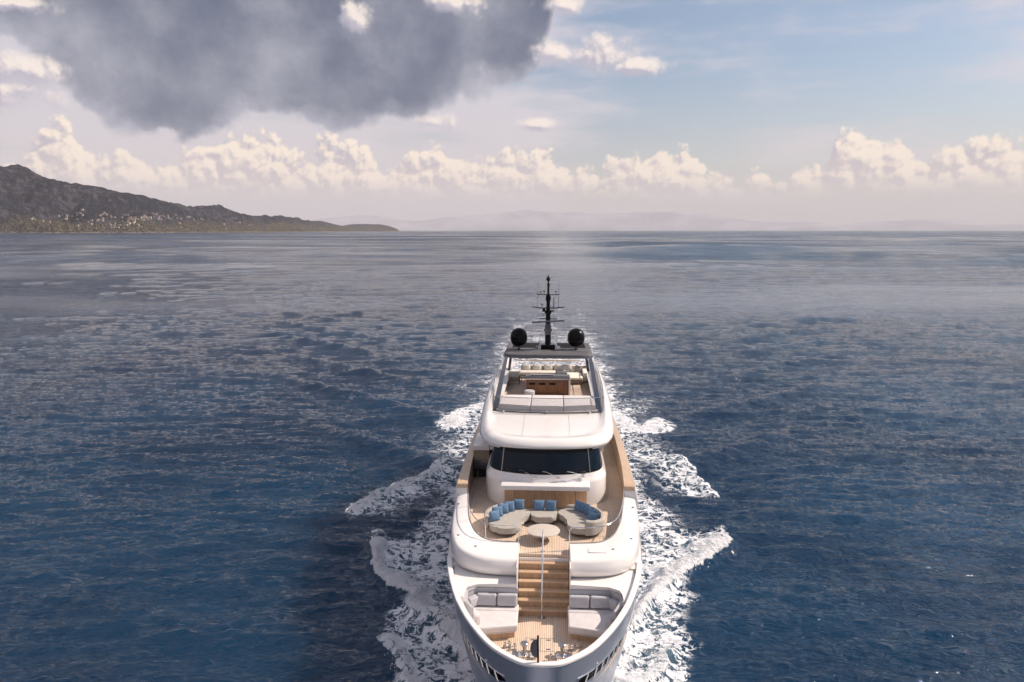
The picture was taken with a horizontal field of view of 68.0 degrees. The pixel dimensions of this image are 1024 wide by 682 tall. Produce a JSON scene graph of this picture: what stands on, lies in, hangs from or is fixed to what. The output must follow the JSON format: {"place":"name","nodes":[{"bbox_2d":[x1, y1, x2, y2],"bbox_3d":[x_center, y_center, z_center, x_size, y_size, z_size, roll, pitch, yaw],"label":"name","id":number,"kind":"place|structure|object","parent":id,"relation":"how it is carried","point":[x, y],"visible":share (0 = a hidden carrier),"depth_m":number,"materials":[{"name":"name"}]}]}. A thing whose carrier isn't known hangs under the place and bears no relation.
{"place":"outdoors","nodes":[
{"label":"outdoors","id":0,"kind":"place"},
{"bbox_2d":[0,164,341,232],"bbox_3d":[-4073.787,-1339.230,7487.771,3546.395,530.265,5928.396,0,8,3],"label":"coastal mountain","id":1,"kind":"structure","parent":0,"point":[26,194],"depth_m":5689.79,"materials":[{"name":"green plant"}]},
{"bbox_2d":[313,221,355,231],"bbox_3d":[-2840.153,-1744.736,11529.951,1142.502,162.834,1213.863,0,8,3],"label":"headland","id":2,"kind":"structure","parent":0,"point":[343,228],"depth_m":11282.41,"materials":[{"name":"grey stone"}]},
{"bbox_2d":[345,224,398,230],"bbox_3d":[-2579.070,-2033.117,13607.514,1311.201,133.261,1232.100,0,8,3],"label":"island","id":3,"kind":"structure","parent":0,"point":[367,227],"depth_m":13283.88,"materials":[{"name":"grey stone"}]},
{"bbox_2d":[0,231,1023,681],"bbox_3d":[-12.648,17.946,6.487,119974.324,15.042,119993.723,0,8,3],"label":"sea","id":4,"kind":"structure","parent":0,"point":[208,441],"depth_m":67.49,"materials":[{"name":"liquid"}]},
{"bbox_2d":[350,471,727,681],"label":"sea spray","id":5,"kind":"object","parent":4,"relation":"on","point":[446,610],"visible":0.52,"depth_m":34.34,"materials":[{"name":"white liquid"}]},
{"bbox_2d":[447,276,641,681],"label":"motor yacht","id":6,"kind":"object","parent":4,"relation":"on","point":[559,607],"visible":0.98,"depth_m":31.57,"materials":[{"name":"white metal"}]},
{"bbox_2d":[484,503,530,534],"bbox_3d":[-0.187,7.849,33.388,2.044,0.620,2.665,0,8,3],"label":"curved sofa","id":7,"kind":"object","parent":6,"relation":"on","point":[518,517],"visible":0.81,"depth_m":32.89,"materials":[{"name":"beige fabric"}]},
{"bbox_2d":[489,510,499,521],"bbox_3d":[-0.758,7.584,32.890,0.501,0.462,0.170,-5,-3,-30],"label":"cushion","id":8,"kind":"object","parent":7,"relation":"on","point":[494,515],"visible":1,"depth_m":32.82,"materials":[{"name":"blue fabric"}]},
{"bbox_2d":[492,506,502,516],"bbox_3d":[-0.634,7.512,33.382,0.501,0.462,0.170,-3,-4,-21],"label":"cushion","id":9,"kind":"object","parent":7,"relation":"on","point":[499,508],"visible":0.58,"depth_m":33.35,"materials":[{"name":"blue fabric"}]},
{"bbox_2d":[498,503,508,513],"bbox_3d":[-0.389,7.458,33.747,0.501,0.462,0.170,-2,-4,-16],"label":"cushion","id":10,"kind":"object","parent":7,"relation":"on","point":[505,508],"visible":0.75,"depth_m":33.71,"materials":[{"name":"blue fabric"}]},
{"bbox_2d":[503,501,514,511],"bbox_3d":[-0.130,7.420,34.012,0.501,0.462,0.170,-1,-4,-10],"label":"cushion","id":11,"kind":"object","parent":7,"relation":"on","point":[511,504],"visible":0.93,"depth_m":33.97,"materials":[{"name":"blue fabric"}]},
{"bbox_2d":[513,499,523,508],"bbox_3d":[0.314,7.380,34.287,0.501,0.462,0.170,0,-4,-1],"label":"cushion","id":12,"kind":"object","parent":7,"relation":"on","point":[519,503],"visible":1,"depth_m":34.23,"materials":[{"name":"blue fabric"}]},
{"bbox_2d":[524,389,534,395],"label":"stool","id":13,"kind":"object","parent":6,"relation":"on","point":[531,392],"visible":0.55,"depth_m":46.23,"materials":[{"name":"grey fabric"}]},
{"bbox_2d":[527,524,559,541],"bbox_3d":[1.316,8.154,31.906,1.400,0.445,1.400,0,8,3],"label":"round table","id":14,"kind":"object","parent":6,"relation":"on","point":[550,530],"visible":0.82,"depth_m":31.80,"materials":[{"name":"stone"}]},
{"bbox_2d":[531,510,557,523],"bbox_3d":[1.448,7.874,33.906,1.188,0.420,1.142,0,8,3],"label":"curved sofa","id":15,"kind":"object","parent":6,"relation":"on","point":[543,516],"visible":0.98,"depth_m":33.54,"materials":[{"name":"beige fabric"}]},
{"bbox_2d":[533,500,544,509],"bbox_3d":[1.219,7.396,34.186,0.501,0.462,0.170,0,-6,-1],"label":"cushion","id":16,"kind":"object","parent":15,"relation":"on","point":[539,504],"visible":1,"depth_m":34.13,"materials":[{"name":"blue fabric"}]},
{"bbox_2d":[545,500,556,510],"bbox_3d":[1.749,7.400,34.157,0.501,0.462,0.170,1,-6,10],"label":"cushion","id":17,"kind":"object","parent":15,"relation":"on","point":[550,505],"visible":1,"depth_m":34.10,"materials":[{"name":"blue fabric"}]},
{"bbox_2d":[520,365,586,383],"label":"corner sofa","id":18,"kind":"object","parent":6,"relation":"on","point":[580,377],"visible":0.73,"depth_m":52.15,"materials":[{"name":"beige fabric"}]},
{"bbox_2d":[522,364,530,369],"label":"cushion","id":19,"kind":"object","parent":18,"relation":"on","point":[525,366],"visible":1,"depth_m":53.06,"materials":[{"name":"beige fabric"}]},
{"bbox_2d":[533,364,541,369],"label":"cushion","id":20,"kind":"object","parent":18,"relation":"on","point":[536,366],"visible":1,"depth_m":53.02,"materials":[{"name":"beige fabric"}]},
{"bbox_2d":[544,364,552,369],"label":"cushion","id":21,"kind":"object","parent":18,"relation":"on","point":[548,367],"visible":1,"depth_m":52.98,"materials":[{"name":"beige fabric"}]},
{"bbox_2d":[554,364,562,369],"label":"cushion","id":22,"kind":"object","parent":18,"relation":"on","point":[558,367],"visible":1,"depth_m":52.93,"materials":[{"name":"beige fabric"}]},
{"bbox_2d":[563,365,571,369],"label":"cushion","id":23,"kind":"object","parent":18,"relation":"on","point":[567,367],"visible":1,"depth_m":52.90,"materials":[{"name":"beige fabric"}]},
{"bbox_2d":[574,365,581,371],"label":"cushion","id":24,"kind":"object","parent":18,"relation":"on","point":[577,368],"visible":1,"depth_m":52.15,"materials":[{"name":"fabric"}]},
{"bbox_2d":[558,504,604,535],"bbox_3d":[3.024,7.761,33.270,2.041,0.829,2.769,0,8,3],"label":"curved sofa","id":25,"kind":"object","parent":6,"relation":"on","point":[570,516],"visible":0.85,"depth_m":32.73,"materials":[{"name":"beige fabric"}]},
{"bbox_2d":[574,500,582,511],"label":"cushion","id":26,"kind":"object","parent":25,"relation":"on","point":[578,505],"visible":1,"depth_m":33.99,"materials":[{"name":"blue fabric"}]},
{"bbox_2d":[581,502,589,512],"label":"cushion","id":27,"kind":"object","parent":25,"relation":"on","point":[583,507],"visible":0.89,"depth_m":33.78,"materials":[{"name":"blue fabric"}]},
{"bbox_2d":[584,505,593,515],"bbox_3d":[3.405,7.503,33.432,0.501,0.462,0.170,8,0,44],"label":"cushion","id":28,"kind":"object","parent":25,"relation":"on","point":[586,510],"visible":0.59,"depth_m":33.44,"materials":[{"name":"blue fabric"}]},
{"bbox_2d":[587,508,596,517],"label":"cushion","id":29,"kind":"object","parent":25,"relation":"on","point":[592,510],"visible":0.49,"depth_m":33.06,"materials":[{"name":"blue fabric"}]},
{"bbox_2d":[588,511,598,519],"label":"cushion","id":30,"kind":"object","parent":25,"relation":"on","point":[592,516],"visible":0.71,"depth_m":32.59,"materials":[{"name":"blue fabric"}]},
{"bbox_2d":[0,0,1023,224],"label":"sky","id":31,"kind":"structure","parent":0,"point":[836,112],"materials":[{"name":"blue"}]},
{"bbox_2d":[508,371,519,383],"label":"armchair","id":32,"kind":"object","parent":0,"point":[514,376],"visible":1,"depth_m":50.75,"materials":[{"name":"fabric"}]},
{"bbox_2d":[312,210,1023,230],"bbox_3d":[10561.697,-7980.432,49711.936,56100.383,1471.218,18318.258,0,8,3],"label":"mountains","id":33,"kind":"structure","parent":0,"point":[526,220],"depth_m":51493.15,"materials":[{"name":"grey stone"}]}
]}

